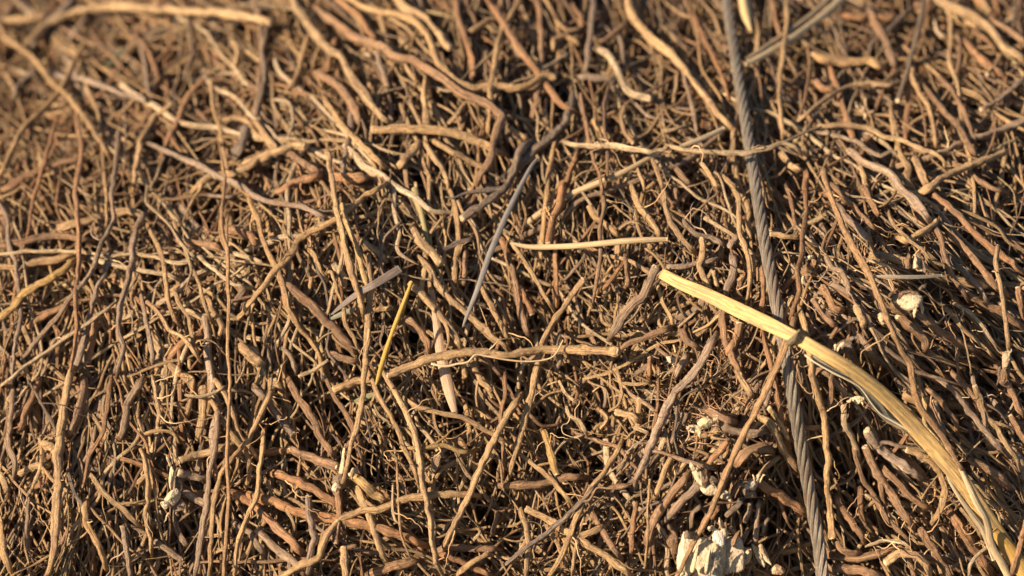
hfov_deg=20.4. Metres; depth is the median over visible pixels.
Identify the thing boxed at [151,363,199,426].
root
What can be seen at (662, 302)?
root
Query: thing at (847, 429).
root
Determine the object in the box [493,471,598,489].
root
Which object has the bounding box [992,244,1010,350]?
root
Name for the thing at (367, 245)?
root
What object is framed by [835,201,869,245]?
root
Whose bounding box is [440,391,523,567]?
root
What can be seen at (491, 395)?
root
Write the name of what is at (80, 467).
root
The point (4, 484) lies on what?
root
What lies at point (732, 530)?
root
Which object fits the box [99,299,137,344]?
root
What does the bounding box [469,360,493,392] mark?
root
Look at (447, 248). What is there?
root
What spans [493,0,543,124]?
root
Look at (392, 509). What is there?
root
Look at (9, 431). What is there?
root
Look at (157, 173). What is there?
root
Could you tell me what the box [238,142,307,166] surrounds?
root
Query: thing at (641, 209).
root
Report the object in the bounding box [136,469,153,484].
root
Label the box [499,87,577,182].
root
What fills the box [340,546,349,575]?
root
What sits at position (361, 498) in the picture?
root
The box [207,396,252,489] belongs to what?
root
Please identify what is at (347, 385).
root
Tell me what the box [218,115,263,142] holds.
root
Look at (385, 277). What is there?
dry leaf
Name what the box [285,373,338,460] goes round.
root
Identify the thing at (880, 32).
root
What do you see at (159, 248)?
root
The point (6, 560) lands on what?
root
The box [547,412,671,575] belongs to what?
root
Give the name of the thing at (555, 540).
root
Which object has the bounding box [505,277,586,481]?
root
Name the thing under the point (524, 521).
root
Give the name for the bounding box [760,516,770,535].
root
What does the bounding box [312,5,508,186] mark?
root
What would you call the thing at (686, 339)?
root
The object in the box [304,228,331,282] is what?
root
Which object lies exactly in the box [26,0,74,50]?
root
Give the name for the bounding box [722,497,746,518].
root
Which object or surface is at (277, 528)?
root
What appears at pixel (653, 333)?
root
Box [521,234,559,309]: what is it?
root
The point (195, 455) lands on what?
root
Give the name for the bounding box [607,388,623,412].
root
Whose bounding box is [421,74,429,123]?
root
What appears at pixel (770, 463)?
root
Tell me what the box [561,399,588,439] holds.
root
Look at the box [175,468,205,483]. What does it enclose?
root
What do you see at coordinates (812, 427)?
root
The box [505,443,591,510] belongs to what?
root
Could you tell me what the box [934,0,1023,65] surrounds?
root
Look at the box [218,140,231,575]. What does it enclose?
root
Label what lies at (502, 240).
root
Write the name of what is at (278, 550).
root
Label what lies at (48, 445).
root
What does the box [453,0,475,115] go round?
root
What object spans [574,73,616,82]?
root
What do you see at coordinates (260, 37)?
root
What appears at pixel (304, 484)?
root
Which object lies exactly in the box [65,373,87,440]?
root
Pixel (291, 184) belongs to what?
root
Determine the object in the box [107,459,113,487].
root
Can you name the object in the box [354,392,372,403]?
green leaf
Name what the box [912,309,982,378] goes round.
root
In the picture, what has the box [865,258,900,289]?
root
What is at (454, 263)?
root
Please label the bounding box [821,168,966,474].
root
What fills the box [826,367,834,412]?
root
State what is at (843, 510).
root
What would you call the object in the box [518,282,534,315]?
root
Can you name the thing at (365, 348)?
root
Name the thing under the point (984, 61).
root
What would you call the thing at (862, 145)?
root
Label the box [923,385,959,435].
root
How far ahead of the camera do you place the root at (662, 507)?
1.59 m
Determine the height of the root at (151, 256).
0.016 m
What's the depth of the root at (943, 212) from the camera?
1.64 m
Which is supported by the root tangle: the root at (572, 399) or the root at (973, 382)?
the root at (572, 399)
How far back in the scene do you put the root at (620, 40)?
1.78 m
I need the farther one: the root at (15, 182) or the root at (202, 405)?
the root at (15, 182)
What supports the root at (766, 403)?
on the root tangle
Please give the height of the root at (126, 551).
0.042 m
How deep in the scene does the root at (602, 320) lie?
1.63 m
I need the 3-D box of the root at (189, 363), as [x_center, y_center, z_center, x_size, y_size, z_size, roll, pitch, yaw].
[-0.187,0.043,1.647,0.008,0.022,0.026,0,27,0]
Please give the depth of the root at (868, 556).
1.61 m
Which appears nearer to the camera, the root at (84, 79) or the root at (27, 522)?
the root at (27, 522)
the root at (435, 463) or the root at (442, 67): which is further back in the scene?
the root at (442, 67)
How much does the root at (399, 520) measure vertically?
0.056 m
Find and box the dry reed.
[658,268,1023,575]
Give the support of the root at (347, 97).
on the root tangle
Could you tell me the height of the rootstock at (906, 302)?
0.018 m
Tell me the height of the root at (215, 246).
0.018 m
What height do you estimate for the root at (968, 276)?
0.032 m
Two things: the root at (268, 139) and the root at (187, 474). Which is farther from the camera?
the root at (268, 139)
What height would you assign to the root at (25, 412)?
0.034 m
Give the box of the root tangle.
[0,0,1023,575]
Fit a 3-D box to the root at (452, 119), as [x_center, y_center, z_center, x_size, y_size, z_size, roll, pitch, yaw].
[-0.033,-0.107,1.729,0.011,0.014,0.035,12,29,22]
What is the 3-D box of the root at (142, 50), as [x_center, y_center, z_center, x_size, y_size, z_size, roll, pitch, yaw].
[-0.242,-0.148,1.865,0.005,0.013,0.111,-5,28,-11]
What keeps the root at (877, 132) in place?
on the root tangle
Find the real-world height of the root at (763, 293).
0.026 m
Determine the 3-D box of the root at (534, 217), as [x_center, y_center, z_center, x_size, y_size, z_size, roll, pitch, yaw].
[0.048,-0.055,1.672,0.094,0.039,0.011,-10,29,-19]
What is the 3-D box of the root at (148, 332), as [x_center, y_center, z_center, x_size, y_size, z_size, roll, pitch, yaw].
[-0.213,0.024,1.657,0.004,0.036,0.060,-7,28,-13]
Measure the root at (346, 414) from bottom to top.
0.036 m
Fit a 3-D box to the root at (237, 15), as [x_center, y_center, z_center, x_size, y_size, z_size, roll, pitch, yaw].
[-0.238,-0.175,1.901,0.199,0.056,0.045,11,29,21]
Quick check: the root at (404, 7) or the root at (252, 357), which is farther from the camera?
the root at (404, 7)
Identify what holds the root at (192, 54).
on the root tangle
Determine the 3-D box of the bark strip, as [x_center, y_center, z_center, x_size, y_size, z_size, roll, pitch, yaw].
[-0.040,0.037,1.629,0.007,0.056,0.057,-7,28,-13]
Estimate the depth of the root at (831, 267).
1.58 m
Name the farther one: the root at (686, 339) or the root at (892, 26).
the root at (892, 26)
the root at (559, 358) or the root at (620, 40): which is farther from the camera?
the root at (620, 40)
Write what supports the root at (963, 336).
on the root tangle
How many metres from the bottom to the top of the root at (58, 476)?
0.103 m
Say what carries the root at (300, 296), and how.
on the root tangle
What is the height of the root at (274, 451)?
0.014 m
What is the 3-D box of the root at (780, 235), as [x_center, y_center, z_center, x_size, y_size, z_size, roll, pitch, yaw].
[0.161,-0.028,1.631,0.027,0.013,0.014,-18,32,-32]
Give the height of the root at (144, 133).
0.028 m
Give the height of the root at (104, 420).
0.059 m
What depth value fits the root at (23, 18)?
1.95 m
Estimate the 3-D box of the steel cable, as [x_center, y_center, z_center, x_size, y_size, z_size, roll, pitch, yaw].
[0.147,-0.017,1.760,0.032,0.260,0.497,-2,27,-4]
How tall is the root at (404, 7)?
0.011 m
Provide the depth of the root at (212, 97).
1.78 m
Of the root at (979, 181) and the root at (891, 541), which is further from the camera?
the root at (979, 181)
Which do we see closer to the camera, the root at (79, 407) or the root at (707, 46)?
the root at (79, 407)
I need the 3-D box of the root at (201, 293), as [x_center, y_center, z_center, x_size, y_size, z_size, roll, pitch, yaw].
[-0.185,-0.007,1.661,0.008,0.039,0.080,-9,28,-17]
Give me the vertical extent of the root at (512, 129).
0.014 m
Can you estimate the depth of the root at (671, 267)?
1.62 m
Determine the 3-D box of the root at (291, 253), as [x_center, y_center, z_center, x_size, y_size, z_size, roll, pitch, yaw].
[-0.112,-0.020,1.659,0.120,0.068,0.022,-20,33,-34]
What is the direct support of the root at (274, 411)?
on the root tangle
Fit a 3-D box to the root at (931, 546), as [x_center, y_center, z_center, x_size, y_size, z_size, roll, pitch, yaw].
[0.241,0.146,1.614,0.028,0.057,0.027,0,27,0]
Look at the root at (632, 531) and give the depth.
1.60 m
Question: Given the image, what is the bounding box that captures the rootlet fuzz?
[0,19,1023,575]
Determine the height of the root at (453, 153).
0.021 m
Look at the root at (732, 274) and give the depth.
1.61 m
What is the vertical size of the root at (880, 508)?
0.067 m
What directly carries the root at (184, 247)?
on the root tangle
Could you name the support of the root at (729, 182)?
on the root tangle
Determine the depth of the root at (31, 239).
1.70 m
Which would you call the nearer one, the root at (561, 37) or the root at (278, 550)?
the root at (278, 550)
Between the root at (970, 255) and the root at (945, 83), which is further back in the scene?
the root at (945, 83)
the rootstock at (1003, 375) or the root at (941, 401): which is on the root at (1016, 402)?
the rootstock at (1003, 375)
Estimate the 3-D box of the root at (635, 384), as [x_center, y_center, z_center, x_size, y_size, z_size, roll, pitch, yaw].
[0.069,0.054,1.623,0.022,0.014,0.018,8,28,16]
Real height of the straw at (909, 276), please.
0.007 m
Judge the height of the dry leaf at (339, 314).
0.007 m
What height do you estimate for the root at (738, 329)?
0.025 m
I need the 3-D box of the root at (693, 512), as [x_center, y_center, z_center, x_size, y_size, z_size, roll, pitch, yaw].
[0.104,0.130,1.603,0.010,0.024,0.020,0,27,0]
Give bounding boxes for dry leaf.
[330,266,401,314]
[330,307,355,319]
[462,157,538,326]
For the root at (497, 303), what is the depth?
1.65 m
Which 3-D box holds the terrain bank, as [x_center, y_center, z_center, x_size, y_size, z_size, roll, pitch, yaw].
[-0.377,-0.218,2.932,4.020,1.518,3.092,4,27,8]
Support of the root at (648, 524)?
on the root tangle
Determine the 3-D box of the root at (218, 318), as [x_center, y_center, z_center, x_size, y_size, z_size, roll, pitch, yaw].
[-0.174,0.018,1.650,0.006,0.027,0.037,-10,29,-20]
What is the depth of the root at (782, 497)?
1.60 m
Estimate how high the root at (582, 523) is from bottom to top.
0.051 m
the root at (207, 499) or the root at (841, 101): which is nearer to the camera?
the root at (207, 499)
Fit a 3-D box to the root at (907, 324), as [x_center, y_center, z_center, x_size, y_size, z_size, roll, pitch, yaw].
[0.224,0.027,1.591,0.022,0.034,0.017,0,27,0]
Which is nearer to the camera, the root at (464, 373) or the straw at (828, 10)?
the root at (464, 373)
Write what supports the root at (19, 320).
on the root tangle
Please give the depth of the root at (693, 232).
1.64 m
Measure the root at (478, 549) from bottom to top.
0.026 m
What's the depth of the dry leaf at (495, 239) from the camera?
1.64 m
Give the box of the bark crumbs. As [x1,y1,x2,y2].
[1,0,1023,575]
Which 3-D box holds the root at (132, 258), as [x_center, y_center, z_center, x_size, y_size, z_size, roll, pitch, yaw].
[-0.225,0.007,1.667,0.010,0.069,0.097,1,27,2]
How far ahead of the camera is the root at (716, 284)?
1.62 m
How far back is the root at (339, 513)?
1.60 m
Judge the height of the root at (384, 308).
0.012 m
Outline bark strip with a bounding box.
[429,289,457,413]
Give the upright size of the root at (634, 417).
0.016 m
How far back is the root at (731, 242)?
1.63 m
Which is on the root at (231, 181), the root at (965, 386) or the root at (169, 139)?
the root at (169, 139)
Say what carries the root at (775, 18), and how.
on the root tangle
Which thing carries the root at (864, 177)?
on the root tangle
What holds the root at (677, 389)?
on the root tangle
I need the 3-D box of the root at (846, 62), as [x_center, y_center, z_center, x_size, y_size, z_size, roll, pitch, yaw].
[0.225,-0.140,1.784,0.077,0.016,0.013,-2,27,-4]
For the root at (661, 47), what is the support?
on the root tangle
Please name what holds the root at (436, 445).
on the root tangle
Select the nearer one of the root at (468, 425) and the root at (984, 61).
the root at (468, 425)
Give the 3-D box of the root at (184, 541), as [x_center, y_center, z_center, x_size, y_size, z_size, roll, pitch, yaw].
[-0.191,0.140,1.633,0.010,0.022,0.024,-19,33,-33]
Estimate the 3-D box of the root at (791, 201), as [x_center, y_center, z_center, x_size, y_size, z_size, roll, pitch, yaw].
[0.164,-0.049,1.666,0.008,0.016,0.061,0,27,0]
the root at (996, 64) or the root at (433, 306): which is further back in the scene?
the root at (996, 64)
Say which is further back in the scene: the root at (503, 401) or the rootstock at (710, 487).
the root at (503, 401)
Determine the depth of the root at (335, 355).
1.64 m
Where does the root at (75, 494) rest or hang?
on the root tangle
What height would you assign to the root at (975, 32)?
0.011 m
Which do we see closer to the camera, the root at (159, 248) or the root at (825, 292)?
the root at (825, 292)
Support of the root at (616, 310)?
on the root tangle
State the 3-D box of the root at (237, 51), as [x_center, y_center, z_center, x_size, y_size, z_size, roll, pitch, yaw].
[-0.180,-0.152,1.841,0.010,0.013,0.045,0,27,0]
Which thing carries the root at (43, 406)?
on the root tangle
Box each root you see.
[0,13,52,24]
[0,22,113,161]
[0,41,86,175]
[0,125,94,193]
[0,201,26,389]
[0,232,99,248]
[0,249,254,289]
[0,256,85,321]
[0,299,118,387]
[0,340,19,373]
[0,471,8,493]
[0,498,13,574]
[5,385,21,485]
[12,68,40,101]
[13,376,42,436]
[17,435,51,477]
[19,476,53,575]
[20,130,134,359]
[21,2,273,48]
[25,304,62,329]
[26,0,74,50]
[26,114,59,236]
[26,377,91,436]
[35,360,75,575]
[40,440,54,453]
[48,68,147,102]
[48,207,161,240]
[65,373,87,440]
[66,465,82,515]
[68,18,87,41]
[69,104,83,371]
[72,443,86,484]
[73,248,109,374]
[77,306,98,366]
[78,374,113,496]
[81,493,108,572]
[89,255,182,282]
[89,471,163,530]
[94,374,147,441]
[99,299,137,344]
[106,524,133,575]
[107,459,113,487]
[114,212,145,379]
[131,102,174,192]
[132,29,149,98]
[133,300,202,364]
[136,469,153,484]
[138,35,160,82]
[138,288,154,369]
[138,446,153,559]
[142,140,351,220]
[144,183,202,294]
[144,429,180,445]
[145,221,206,332]
[148,154,165,191]
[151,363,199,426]
[153,538,183,561]
[155,72,215,170]
[155,344,169,363]
[170,372,194,418]
[171,513,191,548]
[172,219,213,324]
[172,288,242,362]
[173,238,222,253]
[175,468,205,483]
[177,349,181,377]
[177,378,183,435]
[178,444,245,477]
[181,488,210,508]
[182,151,264,222]
[183,15,194,81]
[183,374,227,398]
[186,349,193,375]
[186,382,218,445]
[193,405,234,575]
[198,377,264,463]
[204,294,224,340]
[205,194,237,198]
[207,386,276,575]
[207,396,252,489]
[209,77,224,138]
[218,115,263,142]
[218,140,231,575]
[221,474,272,511]
[228,226,260,248]
[229,519,265,554]
[231,38,240,70]
[231,124,251,161]
[231,251,266,265]
[232,177,391,325]
[233,424,266,575]
[237,342,266,366]
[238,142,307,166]
[238,487,430,550]
[240,178,326,375]
[248,446,291,455]
[249,345,267,379]
[250,118,277,148]
[250,384,295,437]
[250,500,306,556]
[251,0,274,125]
[252,359,286,425]
[254,25,268,125]
[254,526,310,575]
[263,306,272,373]
[263,473,297,535]
[265,294,316,324]
[265,469,344,509]
[268,98,294,136]
[273,374,301,421]
[275,149,323,196]
[276,276,358,358]
[278,345,299,374]
[278,490,482,575]
[283,33,310,93]
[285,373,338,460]
[286,150,324,173]
[286,432,339,470]
[290,0,395,124]
[297,359,328,377]
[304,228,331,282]
[305,495,318,575]
[311,69,363,132]
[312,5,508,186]
[323,95,389,170]
[324,36,338,72]
[324,150,365,322]
[324,350,361,363]
[324,376,364,447]
[326,270,362,356]
[330,260,347,288]
[332,374,382,393]
[332,489,342,544]
[334,172,369,183]
[335,0,377,40]
[339,110,354,186]
[339,202,375,294]
[339,250,373,487]
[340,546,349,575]
[347,0,556,123]
[348,472,396,502]
[351,482,388,562]
[356,236,389,264]
[364,552,428,575]
[367,367,419,487]
[370,124,506,157]
[371,401,392,425]
[372,305,394,311]
[376,39,389,87]
[377,363,445,575]
[385,338,621,378]
[391,482,422,532]
[394,0,453,51]
[394,138,421,169]
[396,457,422,562]
[399,422,477,459]
[400,393,513,444]
[402,224,444,266]
[404,313,431,354]
[407,280,463,350]
[415,252,511,351]
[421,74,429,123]
[422,138,449,189]
[428,137,494,172]
[428,552,493,575]
[429,214,447,235]
[429,443,448,473]
[434,399,473,448]
[437,236,475,254]
[437,504,529,562]
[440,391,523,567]
[443,182,461,289]
[445,138,536,221]
[446,100,466,125]
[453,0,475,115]
[453,434,477,472]
[454,551,489,575]
[455,243,467,289]
[459,368,506,480]
[460,357,467,380]
[461,0,522,138]
[466,16,497,34]
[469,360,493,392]
[469,529,481,543]
[477,283,509,326]
[480,285,534,356]
[481,374,493,398]
[485,0,582,117]
[490,509,499,536]
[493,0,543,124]
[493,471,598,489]
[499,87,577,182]
[499,234,516,276]
[500,482,634,567]
[503,232,555,313]
[503,503,541,575]
[504,259,531,340]
[505,123,529,140]
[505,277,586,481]
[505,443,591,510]
[507,137,557,289]
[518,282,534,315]
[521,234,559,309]
[524,506,633,575]
[533,377,580,405]
[535,427,567,476]
[539,521,567,567]
[540,178,565,243]
[546,326,579,377]
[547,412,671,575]
[551,33,582,53]
[556,20,581,32]
[560,250,587,284]
[561,126,821,168]
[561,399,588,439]
[564,149,579,186]
[565,480,587,575]
[570,1,584,31]
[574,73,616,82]
[576,187,606,308]
[579,92,602,195]
[580,523,606,538]
[583,0,596,72]
[586,204,621,238]
[586,503,624,562]
[588,261,623,297]
[591,118,614,141]
[591,483,632,493]
[593,22,628,42]
[593,47,652,101]
[595,405,608,434]
[599,311,611,327]
[602,84,609,188]
[606,264,659,341]
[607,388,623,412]
[608,146,645,194]
[612,201,644,231]
[613,300,619,322]
[614,408,640,423]
[617,33,625,71]
[617,329,719,490]
[619,99,634,144]
[620,324,677,351]
[621,381,651,385]
[623,252,630,290]
[624,0,740,130]
[629,180,669,236]
[629,500,644,560]
[631,425,650,435]
[634,397,641,437]
[639,471,711,525]
[643,468,691,575]
[644,479,650,571]
[646,181,706,256]
[647,357,651,380]
[647,375,673,432]
[650,156,663,189]
[652,449,718,475]
[652,451,676,500]
[655,283,674,326]
[661,256,720,270]
[662,157,692,188]
[663,124,692,132]
[672,70,678,104]
[673,184,678,203]
[673,350,689,379]
[675,311,797,575]
[677,309,697,327]
[677,326,699,350]
[678,202,725,258]
[682,72,697,135]
[689,5,730,105]
[689,237,712,296]
[689,502,704,529]
[696,157,720,190]
[702,406,737,426]
[703,435,731,468]
[710,505,720,520]
[711,270,719,289]
[717,421,771,437]
[718,171,737,190]
[718,309,745,378]
[722,252,737,296]
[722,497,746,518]
[724,321,743,357]
[726,233,738,249]
[728,185,752,305]
[729,526,738,536]
[733,442,777,468]
[734,368,754,399]
[742,498,751,524]
[742,526,750,545]
[748,477,806,530]
[751,254,755,282]
[753,498,761,545]
[757,413,799,475]
[758,455,781,477]
[759,264,765,312]
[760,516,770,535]
[761,329,797,478]
[763,386,772,408]
[767,405,791,443]
[770,0,781,39]
[770,232,799,239]
[773,41,810,117]
[776,0,789,140]
[777,149,803,173]
[783,182,798,226]
[788,174,845,325]
[791,301,850,539]
[794,57,930,123]
[800,167,808,193]
[802,255,861,323]
[804,424,821,430]
[809,77,835,92]
[810,52,929,72]
[810,298,837,328]
[812,130,900,161]
[813,122,974,173]
[819,284,846,313]
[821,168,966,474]
[824,64,856,154]
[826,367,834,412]
[827,546,906,562]
[829,181,894,234]
[829,563,885,575]
[831,489,887,572]
[833,541,863,555]
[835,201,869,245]
[838,12,897,21]
[840,403,861,461]
[846,147,932,224]
[848,439,918,550]
[850,483,876,538]
[853,304,866,330]
[854,492,885,516]
[859,165,869,190]
[861,184,880,218]
[861,444,916,560]
[863,426,925,481]
[864,536,913,562]
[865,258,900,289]
[866,4,898,68]
[866,6,914,56]
[868,99,916,211]
[876,460,936,512]
[883,523,932,575]
[887,208,939,270]
[892,118,1023,169]
[892,434,908,453]
[895,0,925,103]
[895,217,939,243]
[895,315,929,354]
[902,76,911,148]
[905,447,948,526]
[910,66,937,149]
[911,155,930,185]
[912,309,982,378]
[915,503,952,575]
[917,148,1006,195]
[918,79,979,157]
[921,226,971,304]
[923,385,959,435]
[930,190,1023,274]
[931,399,947,437]
[933,16,944,38]
[933,305,997,360]
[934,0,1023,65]
[935,75,977,147]
[935,379,1010,458]
[939,207,946,217]
[942,225,1015,300]
[945,509,993,575]
[946,160,1010,195]
[947,254,1015,302]
[948,305,972,374]
[948,367,993,413]
[949,300,1000,350]
[953,29,962,80]
[957,505,983,540]
[960,34,1009,79]
[964,455,1013,492]
[965,289,1023,330]
[968,543,986,575]
[970,369,1014,432]
[971,28,998,52]
[972,384,1023,473]
[978,76,1023,111]
[985,54,1002,76]
[986,15,1023,43]
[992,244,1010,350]
[996,377,1023,418]
[1000,521,1023,575]
[1008,0,1018,40]
[1008,413,1023,442]
[1015,286,1023,322]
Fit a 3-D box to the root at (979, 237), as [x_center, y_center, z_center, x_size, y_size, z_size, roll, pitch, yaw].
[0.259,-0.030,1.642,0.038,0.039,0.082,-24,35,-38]
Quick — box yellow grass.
[375,281,412,385]
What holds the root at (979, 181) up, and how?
on the root tangle
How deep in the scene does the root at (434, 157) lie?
1.68 m
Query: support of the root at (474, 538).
on the root tangle
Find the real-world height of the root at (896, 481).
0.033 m
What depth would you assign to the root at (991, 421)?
1.59 m
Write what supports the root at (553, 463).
on the root tangle
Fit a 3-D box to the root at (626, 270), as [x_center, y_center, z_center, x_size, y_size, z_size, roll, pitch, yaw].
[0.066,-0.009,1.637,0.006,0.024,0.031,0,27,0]
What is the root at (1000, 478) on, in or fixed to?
on the root tangle
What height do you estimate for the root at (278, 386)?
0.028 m
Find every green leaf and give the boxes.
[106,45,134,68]
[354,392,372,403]
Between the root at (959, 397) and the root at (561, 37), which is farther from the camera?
the root at (561, 37)
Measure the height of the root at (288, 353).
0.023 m
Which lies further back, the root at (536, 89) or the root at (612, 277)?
the root at (536, 89)
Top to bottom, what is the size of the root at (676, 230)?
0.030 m
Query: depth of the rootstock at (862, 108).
1.74 m
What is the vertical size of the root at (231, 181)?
0.019 m
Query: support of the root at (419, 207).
on the root tangle
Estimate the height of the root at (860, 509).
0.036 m
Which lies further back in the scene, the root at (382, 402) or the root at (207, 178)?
the root at (207, 178)
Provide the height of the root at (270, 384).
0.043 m
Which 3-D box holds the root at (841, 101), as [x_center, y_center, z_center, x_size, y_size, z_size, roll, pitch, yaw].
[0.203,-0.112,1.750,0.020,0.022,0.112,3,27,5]
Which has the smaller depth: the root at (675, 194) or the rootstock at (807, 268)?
the rootstock at (807, 268)
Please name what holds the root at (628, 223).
on the root tangle
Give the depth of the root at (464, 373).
1.63 m
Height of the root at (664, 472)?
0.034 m
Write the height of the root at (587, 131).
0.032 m
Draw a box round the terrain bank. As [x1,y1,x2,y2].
[5,4,1020,575]
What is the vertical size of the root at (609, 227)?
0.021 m
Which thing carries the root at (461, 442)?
on the root tangle
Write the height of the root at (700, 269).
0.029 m
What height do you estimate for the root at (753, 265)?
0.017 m
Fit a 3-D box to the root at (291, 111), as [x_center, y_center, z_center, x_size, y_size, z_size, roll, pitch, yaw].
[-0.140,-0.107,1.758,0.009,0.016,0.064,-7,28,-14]
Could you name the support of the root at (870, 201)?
on the root tangle
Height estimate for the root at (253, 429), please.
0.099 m
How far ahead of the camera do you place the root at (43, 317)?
1.67 m
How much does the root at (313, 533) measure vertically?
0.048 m
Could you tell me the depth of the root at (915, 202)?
1.65 m
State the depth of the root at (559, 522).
1.60 m
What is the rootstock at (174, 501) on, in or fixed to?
on the root tangle
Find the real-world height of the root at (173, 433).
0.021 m
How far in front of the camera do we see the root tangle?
1.66 m
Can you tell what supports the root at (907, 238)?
on the root tangle
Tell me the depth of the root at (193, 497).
1.62 m
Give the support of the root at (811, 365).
on the root tangle
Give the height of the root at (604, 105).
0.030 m
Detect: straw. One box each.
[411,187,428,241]
[509,237,667,249]
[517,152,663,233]
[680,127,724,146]
[739,0,751,31]
[744,0,844,65]
[746,0,830,59]
[874,274,941,278]
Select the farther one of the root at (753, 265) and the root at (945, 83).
the root at (945, 83)
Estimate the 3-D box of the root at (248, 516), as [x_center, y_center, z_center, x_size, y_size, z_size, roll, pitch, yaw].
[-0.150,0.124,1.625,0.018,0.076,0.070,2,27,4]
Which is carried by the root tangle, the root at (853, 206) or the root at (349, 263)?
the root at (853, 206)
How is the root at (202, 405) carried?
on the root tangle
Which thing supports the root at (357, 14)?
on the root tangle
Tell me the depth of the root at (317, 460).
1.62 m
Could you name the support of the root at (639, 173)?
on the root tangle
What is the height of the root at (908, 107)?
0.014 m
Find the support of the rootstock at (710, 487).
on the root tangle
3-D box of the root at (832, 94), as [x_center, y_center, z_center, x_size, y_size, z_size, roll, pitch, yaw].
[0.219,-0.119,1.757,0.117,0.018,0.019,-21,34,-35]
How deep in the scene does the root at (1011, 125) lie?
1.70 m
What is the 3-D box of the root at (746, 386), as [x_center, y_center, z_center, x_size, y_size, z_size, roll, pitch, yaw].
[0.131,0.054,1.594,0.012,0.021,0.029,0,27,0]
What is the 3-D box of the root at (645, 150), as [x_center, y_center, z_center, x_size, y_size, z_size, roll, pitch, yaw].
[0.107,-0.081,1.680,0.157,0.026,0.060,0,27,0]
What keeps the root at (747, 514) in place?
on the root tangle
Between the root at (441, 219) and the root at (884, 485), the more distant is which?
the root at (441, 219)
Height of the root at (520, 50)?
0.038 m
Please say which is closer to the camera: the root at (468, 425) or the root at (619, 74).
the root at (468, 425)
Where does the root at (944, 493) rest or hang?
on the rootlet fuzz
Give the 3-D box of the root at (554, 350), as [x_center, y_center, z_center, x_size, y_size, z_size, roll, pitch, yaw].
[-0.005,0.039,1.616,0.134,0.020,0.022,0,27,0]
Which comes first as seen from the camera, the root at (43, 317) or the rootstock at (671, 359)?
the rootstock at (671, 359)
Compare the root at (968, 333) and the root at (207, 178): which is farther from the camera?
the root at (207, 178)
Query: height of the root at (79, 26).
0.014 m
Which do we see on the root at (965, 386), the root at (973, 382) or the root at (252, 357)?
the root at (973, 382)
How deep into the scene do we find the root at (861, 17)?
1.83 m
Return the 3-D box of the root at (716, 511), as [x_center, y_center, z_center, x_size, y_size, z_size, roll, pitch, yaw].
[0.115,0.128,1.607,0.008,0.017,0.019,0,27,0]
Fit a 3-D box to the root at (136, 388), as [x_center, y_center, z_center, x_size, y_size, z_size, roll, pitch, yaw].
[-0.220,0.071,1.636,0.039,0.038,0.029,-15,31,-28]
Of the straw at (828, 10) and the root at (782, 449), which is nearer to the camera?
the root at (782, 449)
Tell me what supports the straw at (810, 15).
on the root tangle
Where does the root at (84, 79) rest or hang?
on the root tangle
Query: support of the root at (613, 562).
on the root tangle
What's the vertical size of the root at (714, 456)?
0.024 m
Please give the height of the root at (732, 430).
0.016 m
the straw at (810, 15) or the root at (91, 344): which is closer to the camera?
the root at (91, 344)
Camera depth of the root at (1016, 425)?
1.60 m
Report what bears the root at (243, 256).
on the root tangle
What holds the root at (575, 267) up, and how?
on the root tangle
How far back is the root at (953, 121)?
1.71 m
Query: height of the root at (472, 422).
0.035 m
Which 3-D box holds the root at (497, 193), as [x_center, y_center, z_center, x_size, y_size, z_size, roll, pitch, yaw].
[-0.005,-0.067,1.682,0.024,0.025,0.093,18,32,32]
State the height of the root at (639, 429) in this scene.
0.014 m
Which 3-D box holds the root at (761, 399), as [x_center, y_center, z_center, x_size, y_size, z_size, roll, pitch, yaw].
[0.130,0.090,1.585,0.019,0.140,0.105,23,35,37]
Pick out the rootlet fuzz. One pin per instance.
(724, 411)
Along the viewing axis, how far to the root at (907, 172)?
1.68 m
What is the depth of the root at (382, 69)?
1.75 m
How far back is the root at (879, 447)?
1.60 m
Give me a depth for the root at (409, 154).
1.68 m
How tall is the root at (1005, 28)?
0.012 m
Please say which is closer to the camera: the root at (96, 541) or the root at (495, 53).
the root at (96, 541)
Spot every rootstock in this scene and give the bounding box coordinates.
[160,451,184,521]
[331,440,358,491]
[666,356,675,367]
[666,517,784,575]
[686,415,718,437]
[689,462,732,501]
[737,473,764,497]
[801,255,813,284]
[832,336,857,353]
[846,396,864,406]
[855,96,874,119]
[878,283,926,324]
[904,253,925,272]
[996,348,1011,385]
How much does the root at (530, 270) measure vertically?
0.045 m
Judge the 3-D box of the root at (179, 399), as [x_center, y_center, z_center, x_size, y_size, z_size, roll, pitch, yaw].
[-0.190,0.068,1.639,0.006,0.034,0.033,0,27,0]
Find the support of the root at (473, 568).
on the root tangle
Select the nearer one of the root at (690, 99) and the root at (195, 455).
the root at (195, 455)
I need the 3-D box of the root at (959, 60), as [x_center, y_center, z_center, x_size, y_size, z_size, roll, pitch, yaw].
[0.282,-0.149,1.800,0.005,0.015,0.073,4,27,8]
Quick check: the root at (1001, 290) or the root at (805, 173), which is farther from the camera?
the root at (805, 173)
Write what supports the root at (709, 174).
on the root tangle
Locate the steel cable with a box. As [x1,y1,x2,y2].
[722,0,828,575]
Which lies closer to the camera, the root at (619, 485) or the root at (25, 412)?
the root at (619, 485)
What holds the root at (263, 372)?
on the root tangle
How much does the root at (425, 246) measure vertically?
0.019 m
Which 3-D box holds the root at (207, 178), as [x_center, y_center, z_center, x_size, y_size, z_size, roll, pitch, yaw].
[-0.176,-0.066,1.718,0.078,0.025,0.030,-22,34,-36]
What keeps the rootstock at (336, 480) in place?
on the root tangle
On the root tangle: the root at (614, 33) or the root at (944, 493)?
the root at (614, 33)
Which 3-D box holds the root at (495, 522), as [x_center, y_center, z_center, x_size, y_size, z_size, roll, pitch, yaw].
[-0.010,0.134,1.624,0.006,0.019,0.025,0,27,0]
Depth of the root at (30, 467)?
1.64 m
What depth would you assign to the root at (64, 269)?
1.66 m
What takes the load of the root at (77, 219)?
on the root tangle

